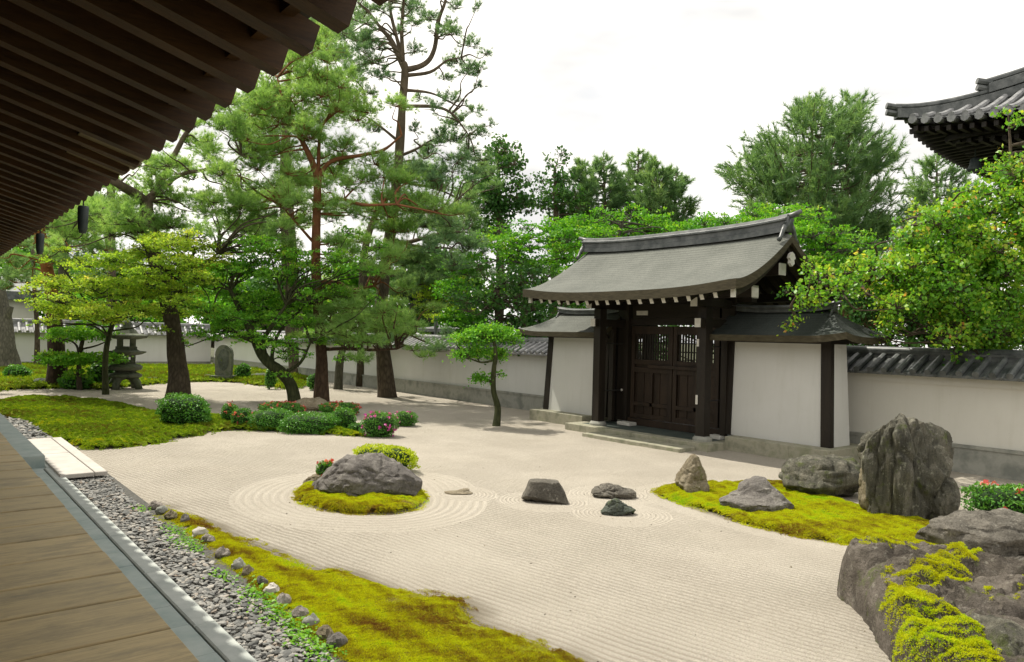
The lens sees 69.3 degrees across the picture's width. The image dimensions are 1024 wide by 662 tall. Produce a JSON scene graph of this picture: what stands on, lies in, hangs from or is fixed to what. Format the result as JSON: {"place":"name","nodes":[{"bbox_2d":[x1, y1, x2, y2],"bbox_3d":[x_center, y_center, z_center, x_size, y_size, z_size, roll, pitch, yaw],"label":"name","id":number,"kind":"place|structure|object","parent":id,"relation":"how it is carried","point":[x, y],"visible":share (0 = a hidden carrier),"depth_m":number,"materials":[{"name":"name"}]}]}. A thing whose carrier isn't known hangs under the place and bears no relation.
{"place":"outdoors","nodes":[
{"label":"outdoors","id":0,"kind":"place"},
{"bbox_2d":[32,468,224,661],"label":"paving","id":1,"kind":"structure","parent":0,"point":[193,641],"depth_m":6.40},
{"bbox_2d":[0,413,44,467],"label":"stepping block","id":2,"kind":"structure","parent":1,"relation":"on","point":[27,450],"depth_m":12.38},
{"bbox_2d":[0,0,388,661],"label":"temple hall","id":3,"kind":"structure","parent":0,"point":[96,94],"depth_m":4.37,"materials":[{"name":"brown wood"}]},
{"bbox_2d":[36,230,44,254],"bbox_3d":[-6.377,-1.287,10.016,0.100,0.500,0.100,2,-1,-39],"label":"hanging cup","id":4,"kind":"object","parent":3,"relation":"hanging from","point":[40,237],"visible":0.91,"depth_m":9.98,"materials":[{"name":"metal"}]},
{"bbox_2d":[77,201,88,233],"bbox_3d":[-4.409,-1.255,7.621,0.100,0.500,0.100,2,-1,-39],"label":"hanging cup","id":5,"kind":"object","parent":3,"relation":"hanging from","point":[83,212],"visible":0.91,"depth_m":7.58,"materials":[{"name":"metal"}]},
{"bbox_2d":[211,344,713,363],"bbox_3d":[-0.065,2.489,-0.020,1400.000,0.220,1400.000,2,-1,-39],"label":"ground","id":6,"kind":"structure","parent":0,"point":[212,352],"depth_m":108.43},
{"bbox_2d":[0,254,21,366],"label":"tree","id":7,"kind":"object","parent":6,"relation":"on","point":[9,354],"visible":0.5,"depth_m":36.28,"materials":[{"name":"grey plant"}]},
{"bbox_2d":[1,274,43,318],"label":"house","id":8,"kind":"structure","parent":6,"relation":"on","point":[20,310],"depth_m":56.34,"materials":[{"name":"beige paint"}]},
{"bbox_2d":[10,240,52,364],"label":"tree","id":9,"kind":"object","parent":6,"relation":"on","point":[37,329],"visible":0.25,"depth_m":38.60,"materials":[{"name":"plant"}]},
{"bbox_2d":[0,247,78,318],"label":"broadleaf tree","id":10,"kind":"object","parent":6,"relation":"on","point":[41,314],"visible":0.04,"depth_m":61.73,"materials":[{"name":"green plant"}]},
{"bbox_2d":[0,195,126,387],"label":"pine tree","id":11,"kind":"object","parent":6,"relation":"on","point":[52,375],"visible":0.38,"depth_m":27.35,"materials":[{"name":"green plant"}]},
{"bbox_2d":[24,216,107,319],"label":"pine tree","id":12,"kind":"object","parent":6,"relation":"on","point":[61,270],"visible":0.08,"depth_m":43.24,"materials":[{"name":"green plant"}]},
{"bbox_2d":[31,318,133,389],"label":"maple tree","id":13,"kind":"object","parent":6,"relation":"on","point":[80,357],"visible":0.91,"depth_m":26.22,"materials":[{"name":"green plant"}]},
{"bbox_2d":[87,362,114,382],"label":"shade plant","id":14,"kind":"object","parent":6,"relation":"on","point":[98,368],"visible":0.2,"depth_m":27.84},
{"bbox_2d":[71,175,149,306],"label":"pine tree","id":15,"kind":"object","parent":6,"relation":"on","point":[113,273],"visible":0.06,"depth_m":49.60,"materials":[{"name":"green plant"}]},
{"bbox_2d":[12,318,210,364],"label":"garden wall","id":16,"kind":"structure","parent":6,"relation":"on","point":[153,344],"depth_m":44.42,"materials":[{"name":"paint"}]},
{"bbox_2d":[14,227,233,394],"bbox_3d":[-12.304,-0.413,23.227,7.448,5.412,4.670,1,0,4],"label":"maple tree","id":17,"kind":"object","parent":6,"relation":"on","point":[72,306],"visible":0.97,"depth_m":22.34,"materials":[{"name":"green plant"}]},
{"bbox_2d":[73,257,178,321],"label":"broadleaf tree","id":18,"kind":"object","parent":6,"relation":"on","point":[99,273],"depth_m":59.80,"materials":[{"name":"green plant"}]},
{"bbox_2d":[44,463,256,661],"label":"stone kerb","id":19,"kind":"structure","parent":6,"relation":"on","point":[222,643],"depth_m":6.37,"materials":[{"name":"stone"}]},
{"bbox_2d":[25,88,312,399],"bbox_3d":[-10.981,-3.041,24.213,10.146,10.857,5.070,1,0,7],"label":"pine tree","id":20,"kind":"object","parent":6,"relation":"on","point":[125,218],"visible":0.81,"depth_m":23.91,"materials":[{"name":"green plant"}]},
{"bbox_2d":[3,415,346,661],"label":"pebble strip","id":21,"kind":"object","parent":6,"relation":"on","point":[149,542],"visible":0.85,"depth_m":6.76,"materials":[{"name":"gravel"}]},
{"bbox_2d":[28,437,107,478],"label":"stone bridge","id":22,"kind":"structure","parent":21,"relation":"on","point":[65,458],"depth_m":11.93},
{"bbox_2d":[215,546,230,558],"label":"edging stone","id":23,"kind":"object","parent":21,"relation":"on","point":[221,552],"visible":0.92,"depth_m":7.41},
{"bbox_2d":[126,504,347,661],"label":"ground cover","id":24,"kind":"object","parent":21,"relation":"on","point":[299,634],"visible":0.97,"depth_m":5.94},
{"bbox_2d":[275,592,290,604],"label":"edging stone","id":25,"kind":"object","parent":21,"relation":"on","point":[282,598],"visible":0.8,"depth_m":6.17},
{"bbox_2d":[302,613,319,625],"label":"edging stone","id":26,"kind":"object","parent":21,"relation":"on","point":[312,618],"visible":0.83,"depth_m":5.73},
{"bbox_2d":[173,256,259,327],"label":"broadleaf tree","id":27,"kind":"object","parent":6,"relation":"on","point":[245,282],"visible":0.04,"depth_m":61.89,"materials":[{"name":"green plant"}]},
{"bbox_2d":[25,288,453,347],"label":"hedge bush","id":28,"kind":"object","parent":6,"relation":"on","point":[78,295],"visible":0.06,"depth_m":55.12,"materials":[{"name":"green plant"}]},
{"bbox_2d":[222,271,310,330],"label":"broadleaf tree","id":29,"kind":"object","parent":6,"relation":"on","point":[253,283],"visible":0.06,"depth_m":56.36,"materials":[{"name":"green plant"}]},
{"bbox_2d":[181,225,388,401],"bbox_3d":[-7.517,-0.432,23.648,7.693,5.787,4.432,1,0,4],"label":"maple tree","id":30,"kind":"object","parent":6,"relation":"on","point":[260,342],"visible":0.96,"depth_m":23.09,"materials":[{"name":"green plant"}]},
{"bbox_2d":[214,5,369,373],"bbox_3d":[-11.388,-7.311,37.414,8.076,19.760,5.587,2,0,-8],"label":"pine tree","id":31,"kind":"object","parent":6,"relation":"on","point":[288,329],"visible":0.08,"depth_m":37.32,"materials":[{"name":"green plant"}]},
{"bbox_2d":[186,22,473,401],"bbox_3d":[-5.755,-4.288,24.714,9.436,13.544,5.219,1,0,5],"label":"pine tree","id":32,"kind":"object","parent":6,"relation":"on","point":[319,88],"visible":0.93,"depth_m":24.13,"materials":[{"name":"green plant"}]},
{"bbox_2d":[325,325,360,389],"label":"garden tree","id":33,"kind":"object","parent":6,"relation":"on","point":[338,377],"visible":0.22,"depth_m":29.84,"materials":[{"name":"brown plant"}]},
{"bbox_2d":[301,260,390,332],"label":"broadleaf tree","id":34,"kind":"object","parent":6,"relation":"on","point":[354,282],"visible":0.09,"depth_m":54.99,"materials":[{"name":"green plant"}]},
{"bbox_2d":[316,0,498,397],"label":"pine tree","id":35,"kind":"object","parent":6,"relation":"on","point":[386,387],"visible":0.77,"depth_m":26.77,"materials":[{"name":"green plant"}]},
{"bbox_2d":[210,330,641,410],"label":"garden wall","id":36,"kind":"structure","parent":6,"relation":"on","point":[521,385],"depth_m":26.92,"materials":[{"name":"paint"}]},
{"bbox_2d":[369,243,489,334],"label":"broadleaf tree","id":37,"kind":"object","parent":6,"relation":"on","point":[481,286],"visible":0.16,"depth_m":51.01,"materials":[{"name":"green plant"}]},
{"bbox_2d":[356,150,506,386],"bbox_3d":[-3.478,-2.787,31.858,6.267,10.755,4.950,1,0,5],"label":"pine tree","id":38,"kind":"object","parent":6,"relation":"on","point":[419,259],"visible":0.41,"depth_m":31.79,"materials":[{"name":"green plant"}]},
{"bbox_2d":[390,274,475,329],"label":"maple tree","id":39,"kind":"object","parent":6,"relation":"on","point":[420,295],"visible":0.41,"depth_m":31.83,"materials":[{"name":"green plant"}]},
{"bbox_2d":[417,316,546,337],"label":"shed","id":40,"kind":"structure","parent":6,"relation":"on","point":[429,329],"depth_m":35.61,"materials":[{"name":"tile"}]},
{"bbox_2d":[442,318,527,425],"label":"garden tree","id":41,"kind":"object","parent":6,"relation":"on","point":[493,333],"visible":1,"depth_m":18.92,"materials":[{"name":"green plant"}]},
{"bbox_2d":[445,132,536,316],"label":"broadleaf tree","id":42,"kind":"object","parent":6,"relation":"on","point":[497,206],"visible":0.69,"depth_m":39.29,"materials":[{"name":"green plant"}]},
{"bbox_2d":[429,215,594,333],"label":"maple tree","id":43,"kind":"object","parent":6,"relation":"on","point":[452,317],"visible":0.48,"depth_m":29.17,"materials":[{"name":"green plant"}]},
{"bbox_2d":[443,258,583,364],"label":"broadleaf tree","id":44,"kind":"object","parent":6,"relation":"on","point":[500,305],"visible":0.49,"depth_m":24.96,"materials":[{"name":"green plant"}]},
{"bbox_2d":[528,145,591,314],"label":"broadleaf tree","id":45,"kind":"object","parent":6,"relation":"on","point":[559,190],"visible":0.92,"depth_m":41.28,"materials":[{"name":"green plant"}]},
{"bbox_2d":[547,156,605,308],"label":"conifer","id":46,"kind":"object","parent":6,"relation":"on","point":[579,171],"visible":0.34,"depth_m":42.34,"materials":[{"name":"green plant"}]},
{"bbox_2d":[518,307,639,424],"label":"side wall","id":47,"kind":"structure","parent":6,"relation":"on","point":[568,333],"depth_m":20.06,"materials":[{"name":"paint"}]},
{"bbox_2d":[577,149,633,237],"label":"conifer","id":48,"kind":"object","parent":6,"relation":"on","point":[613,197],"visible":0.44,"depth_m":43.52,"materials":[{"name":"green plant"}]},
{"bbox_2d":[540,202,695,272],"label":"maple tree","id":49,"kind":"object","parent":6,"relation":"on","point":[583,228],"visible":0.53,"depth_m":26.92,"materials":[{"name":"green plant"}]},
{"bbox_2d":[606,145,661,234],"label":"conifer","id":50,"kind":"object","parent":6,"relation":"on","point":[630,172],"visible":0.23,"depth_m":44.55,"materials":[{"name":"green plant"}]},
{"bbox_2d":[621,152,689,359],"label":"conifer","id":51,"kind":"object","parent":6,"relation":"on","point":[657,196],"visible":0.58,"depth_m":42.21,"materials":[{"name":"green plant"}]},
{"bbox_2d":[648,164,703,354],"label":"conifer","id":52,"kind":"object","parent":6,"relation":"on","point":[690,206],"visible":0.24,"depth_m":43.27,"materials":[{"name":"green plant"}]},
{"bbox_2d":[683,202,820,243],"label":"maple tree","id":53,"kind":"object","parent":6,"relation":"on","point":[706,220],"visible":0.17,"depth_m":24.85,"materials":[{"name":"green plant"}]},
{"bbox_2d":[710,300,892,461],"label":"side wall","id":54,"kind":"structure","parent":6,"relation":"on","point":[787,394],"depth_m":15.07,"materials":[{"name":"paint"}]},
{"bbox_2d":[713,86,909,273],"bbox_3d":[15.938,-4.863,39.954,9.580,16.207,9.973,2,-1,-39],"label":"conifer","id":55,"kind":"object","parent":6,"relation":"on","point":[783,189],"visible":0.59,"depth_m":37.89,"materials":[{"name":"green plant"}]},
{"bbox_2d":[641,294,1020,361],"bbox_3d":[9.891,0.705,24.666,16.313,4.706,4.385,2,0,-1],"label":"hedge bush","id":56,"kind":"object","parent":6,"relation":"on","point":[713,343],"visible":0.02,"depth_m":24.48,"materials":[{"name":"green plant"}]},
{"bbox_2d":[783,203,887,280],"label":"maple tree","id":57,"kind":"object","parent":6,"relation":"on","point":[830,241],"visible":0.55,"depth_m":22.97,"materials":[{"name":"green plant"}]},
{"bbox_2d":[785,87,918,312],"bbox_3d":[18.457,-5.119,40.809,7.744,16.863,7.451,2,-1,-39],"label":"conifer","id":58,"kind":"object","parent":6,"relation":"on","point":[844,94],"visible":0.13,"depth_m":39.65,"materials":[{"name":"green plant"}]},
{"bbox_2d":[771,104,1023,365],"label":"cherry tree","id":59,"kind":"object","parent":6,"relation":"on","point":[963,268],"visible":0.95,"depth_m":13.57,"materials":[{"name":"green plant"}]},
{"bbox_2d":[835,283,1023,349],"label":"broadleaf tree","id":60,"kind":"object","parent":6,"relation":"on","point":[861,318],"visible":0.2,"depth_m":22.30,"materials":[{"name":"green plant"}]},
{"bbox_2d":[847,346,1023,481],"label":"garden wall","id":61,"kind":"structure","parent":6,"relation":"on","point":[976,410],"depth_m":13.91,"materials":[{"name":"beige paint"}]},
{"bbox_2d":[891,153,994,347],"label":"conifer","id":62,"kind":"object","parent":6,"relation":"on","point":[923,189],"visible":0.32,"depth_m":45.45,"materials":[{"name":"green plant"}]},
{"bbox_2d":[0,380,1023,661],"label":"gravel","id":63,"kind":"structure","parent":0,"point":[720,588],"depth_m":8.70,"materials":[{"name":"gravel"}]},
{"bbox_2d":[2,364,32,376],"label":"clipped bush","id":64,"kind":"object","parent":63,"relation":"on","point":[16,370],"visible":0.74,"depth_m":29.86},
{"bbox_2d":[57,375,94,388],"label":"shade plant","id":65,"kind":"object","parent":63,"relation":"on","point":[68,383],"visible":0.76,"depth_m":26.69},
{"bbox_2d":[108,320,147,389],"bbox_3d":[-14.348,0.873,27.553,1.316,2.613,1.520,2,-1,-39],"label":"stone lantern","id":66,"kind":"object","parent":63,"relation":"on","point":[124,371],"visible":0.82,"depth_m":27.25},
{"bbox_2d":[0,361,307,391],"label":"moss","id":67,"kind":"object","parent":63,"relation":"on","point":[159,372],"visible":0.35,"depth_m":32.11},
{"bbox_2d":[154,392,211,424],"bbox_3d":[-7.544,1.835,17.151,1.272,0.841,0.998,1,0,4],"label":"clipped bush","id":68,"kind":"object","parent":63,"relation":"on","point":[181,408],"visible":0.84,"depth_m":16.84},
{"bbox_2d":[0,394,367,450],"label":"moss","id":69,"kind":"object","parent":63,"relation":"on","point":[89,421],"visible":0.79,"depth_m":16.80,"materials":[{"name":"plant"}]},
{"bbox_2d":[209,345,235,381],"bbox_3d":[-12.827,1.445,33.049,1.040,1.670,0.800,2,0,0],"label":"carved stone","id":70,"kind":"object","parent":63,"relation":"on","point":[224,358],"visible":0.95,"depth_m":32.91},
{"bbox_2d":[220,400,238,419],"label":"azalea","id":71,"kind":"object","parent":63,"relation":"on","point":[227,409],"visible":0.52,"depth_m":17.64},
{"bbox_2d":[230,407,252,428],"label":"azalea","id":72,"kind":"object","parent":63,"relation":"on","point":[240,415],"visible":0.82,"depth_m":17.14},
{"bbox_2d":[234,363,251,376],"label":"clipped bush","id":73,"kind":"object","parent":63,"relation":"on","point":[243,369],"visible":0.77,"depth_m":33.34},
{"bbox_2d":[246,407,293,430],"bbox_3d":[-5.601,2.049,17.239,1.048,0.534,0.868,1,0,7],"label":"azalea","id":74,"kind":"object","parent":63,"relation":"on","point":[268,417],"visible":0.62,"depth_m":16.98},
{"bbox_2d":[264,369,276,388],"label":"clipped bush","id":75,"kind":"object","parent":63,"relation":"on","point":[270,382],"visible":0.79,"depth_m":29.05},
{"bbox_2d":[263,582,279,594],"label":"edging stone","id":76,"kind":"object","parent":63,"relation":"on","point":[273,587],"visible":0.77,"depth_m":6.39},
{"bbox_2d":[257,400,305,413],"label":"azalea","id":77,"kind":"object","parent":63,"relation":"on","point":[294,407],"visible":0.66,"depth_m":20.11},
{"bbox_2d":[291,605,308,617],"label":"edging stone","id":78,"kind":"object","parent":63,"relation":"on","point":[299,611],"visible":0.74,"depth_m":5.88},
{"bbox_2d":[276,411,341,434],"bbox_3d":[-4.607,2.097,16.974,1.473,0.482,1.130,2,0,-4],"label":"azalea","id":79,"kind":"object","parent":63,"relation":"on","point":[310,422],"visible":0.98,"depth_m":16.61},
{"bbox_2d":[292,397,327,410],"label":"rock","id":80,"kind":"object","parent":63,"relation":"on","point":[311,404],"visible":0.61,"depth_m":21.45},
{"bbox_2d":[316,458,333,475],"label":"azalea","id":81,"kind":"object","parent":63,"relation":"on","point":[325,464],"visible":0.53,"depth_m":11.49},
{"bbox_2d":[316,624,333,639],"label":"edging stone","id":82,"kind":"object","parent":63,"relation":"on","point":[323,631],"visible":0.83,"depth_m":5.50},
{"bbox_2d":[326,632,347,648],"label":"edging stone","id":83,"kind":"object","parent":63,"relation":"on","point":[339,639],"visible":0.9,"depth_m":5.36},
{"bbox_2d":[318,400,361,414],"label":"azalea","id":84,"kind":"object","parent":63,"relation":"on","point":[328,407],"visible":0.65,"depth_m":20.50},
{"bbox_2d":[332,407,356,427],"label":"azalea","id":85,"kind":"object","parent":63,"relation":"on","point":[347,415],"visible":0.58,"depth_m":17.16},
{"bbox_2d":[291,481,429,515],"bbox_3d":[-2.144,2.264,10.509,1.936,0.183,2.498,2,0,-14],"label":"moss","id":86,"kind":"object","parent":63,"relation":"on","point":[341,501],"visible":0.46,"depth_m":9.74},
{"bbox_2d":[312,452,422,496],"bbox_3d":[-2.052,2.065,10.445,1.585,0.691,0.806,1,0,3],"label":"boulder","id":87,"kind":"object","parent":63,"relation":"on","point":[356,475],"visible":0.91,"depth_m":10.21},
{"bbox_2d":[153,505,587,661],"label":"moss","id":88,"kind":"object","parent":63,"relation":"on","point":[370,620],"visible":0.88,"depth_m":5.90,"materials":[{"name":"plant"}]},
{"bbox_2d":[358,410,399,437],"bbox_3d":[-2.967,2.087,16.572,0.916,0.612,0.709,2,0,-3],"label":"azalea","id":89,"kind":"object","parent":63,"relation":"on","point":[378,424],"visible":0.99,"depth_m":16.36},
{"bbox_2d":[352,443,420,469],"bbox_3d":[-2.098,2.123,12.400,1.197,0.494,0.695,1,0,4],"label":"clipped bush","id":90,"kind":"object","parent":63,"relation":"on","point":[403,455],"visible":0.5,"depth_m":12.23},
{"bbox_2d":[394,411,418,426],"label":"azalea","id":91,"kind":"object","parent":63,"relation":"on","point":[406,418],"visible":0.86,"depth_m":18.42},
{"bbox_2d":[444,488,472,494],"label":"rock","id":92,"kind":"object","parent":63,"relation":"on","point":[464,491],"visible":0.94,"depth_m":10.72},
{"bbox_2d":[521,478,567,504],"bbox_3d":[0.464,2.281,10.454,0.663,0.391,0.453,2,0,0],"label":"rock","id":93,"kind":"object","parent":63,"relation":"on","point":[552,491],"visible":0.99,"depth_m":10.28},
{"bbox_2d":[591,483,636,498],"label":"rock","id":94,"kind":"object","parent":63,"relation":"on","point":[610,490],"visible":1,"depth_m":10.76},
{"bbox_2d":[600,498,635,515],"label":"rock","id":95,"kind":"object","parent":63,"relation":"on","point":[615,507],"visible":1,"depth_m":9.70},
{"bbox_2d":[582,432,694,452],"bbox_3d":[2.756,2.488,16.533,0.530,0.135,2.834,2,-1,-39],"label":"stone step","id":96,"kind":"object","parent":63,"relation":"on","point":[653,444],"visible":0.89,"depth_m":16.26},
{"bbox_2d":[565,419,731,452],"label":"gate platform","id":97,"kind":"structure","parent":63,"relation":"on","point":[661,435],"depth_m":17.15,"materials":[{"name":"stone"}]},
{"bbox_2d":[523,209,842,441],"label":"temple gate","id":98,"kind":"structure","parent":97,"relation":"on","point":[703,280],"depth_m":17.45,"materials":[{"name":"tile"}]},
{"bbox_2d":[630,326,673,421],"bbox_3d":[3.488,1.039,18.402,0.120,2.310,1.300,2,-1,-39],"label":"door leaf","id":99,"kind":"structure","parent":98,"relation":"in","point":[651,388],"depth_m":18.36,"materials":[{"name":"brown wood"}]},
{"bbox_2d":[672,326,720,427],"bbox_3d":[4.329,1.053,17.378,0.120,2.310,1.300,2,-1,-39],"label":"door leaf","id":100,"kind":"structure","parent":98,"relation":"in","point":[684,381],"depth_m":17.52,"materials":[{"name":"brown wood"}]},
{"bbox_2d":[674,454,709,492],"bbox_3d":[2.722,2.182,11.177,0.497,0.654,0.443,2,0,-14],"label":"rock","id":101,"kind":"object","parent":63,"relation":"on","point":[691,475],"visible":0.93,"depth_m":11.07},
{"bbox_2d":[719,476,793,511],"bbox_3d":[3.338,2.251,10.126,0.997,0.503,0.629,1,0,1],"label":"rock","id":102,"kind":"object","parent":63,"relation":"on","point":[754,493],"visible":0.89,"depth_m":10.00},
{"bbox_2d":[650,479,978,551],"bbox_3d":[3.930,2.425,9.972,2.825,0.170,4.503,2,0,-19],"label":"moss","id":103,"kind":"object","parent":63,"relation":"on","point":[839,520],"visible":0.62,"depth_m":9.59,"materials":[{"name":"plant"}]},
{"bbox_2d":[778,454,859,495],"bbox_3d":[4.795,2.223,11.387,1.334,0.593,0.836,2,0,-5],"label":"rock","id":104,"kind":"object","parent":63,"relation":"on","point":[831,474],"visible":0.84,"depth_m":11.15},
{"bbox_2d":[858,468,868,510],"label":"rock","id":105,"kind":"object","parent":63,"relation":"on","point":[863,502],"visible":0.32,"depth_m":10.06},
{"bbox_2d":[857,413,953,519],"bbox_3d":[5.370,1.888,10.070,0.897,1.547,1.270,5,-4,-83],"label":"standing stone","id":106,"kind":"object","parent":63,"relation":"on","point":[905,464],"visible":0.92,"depth_m":9.81,"materials":[{"name":"stone"}]},
{"bbox_2d":[837,531,1023,661],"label":"boulder","id":107,"kind":"object","parent":63,"relation":"on","point":[906,601],"visible":0.92,"depth_m":5.85,"materials":[{"name":"stone"}]},
{"bbox_2d":[929,476,960,518],"bbox_3d":[5.727,2.262,9.822,0.373,0.727,0.360,1,0,12],"label":"rock","id":108,"kind":"object","parent":63,"relation":"on","point":[946,501],"visible":0.57,"depth_m":9.70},
{"bbox_2d":[915,508,1023,556],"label":"boulder","id":109,"kind":"object","parent":63,"relation":"on","point":[999,531],"visible":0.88,"depth_m":8.34,"materials":[{"name":"stone"}]},
{"bbox_2d":[959,479,1023,513],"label":"azalea","id":110,"kind":"object","parent":63,"relation":"on","point":[983,495],"visible":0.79,"depth_m":10.06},
{"bbox_2d":[968,613,1023,656],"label":"rock","id":111,"kind":"object","parent":63,"relation":"on","point":[1006,636],"visible":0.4,"depth_m":4.84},
{"bbox_2d":[5,0,1023,349],"label":"sky","id":112,"kind":"structure","parent":0,"point":[680,81],"materials":[{"name":"white"}]},
{"bbox_2d":[885,67,1023,184],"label":"temple roof","id":113,"kind":"structure","parent":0,"point":[967,132],"depth_m":24.74,"materials":[{"name":"tile"}]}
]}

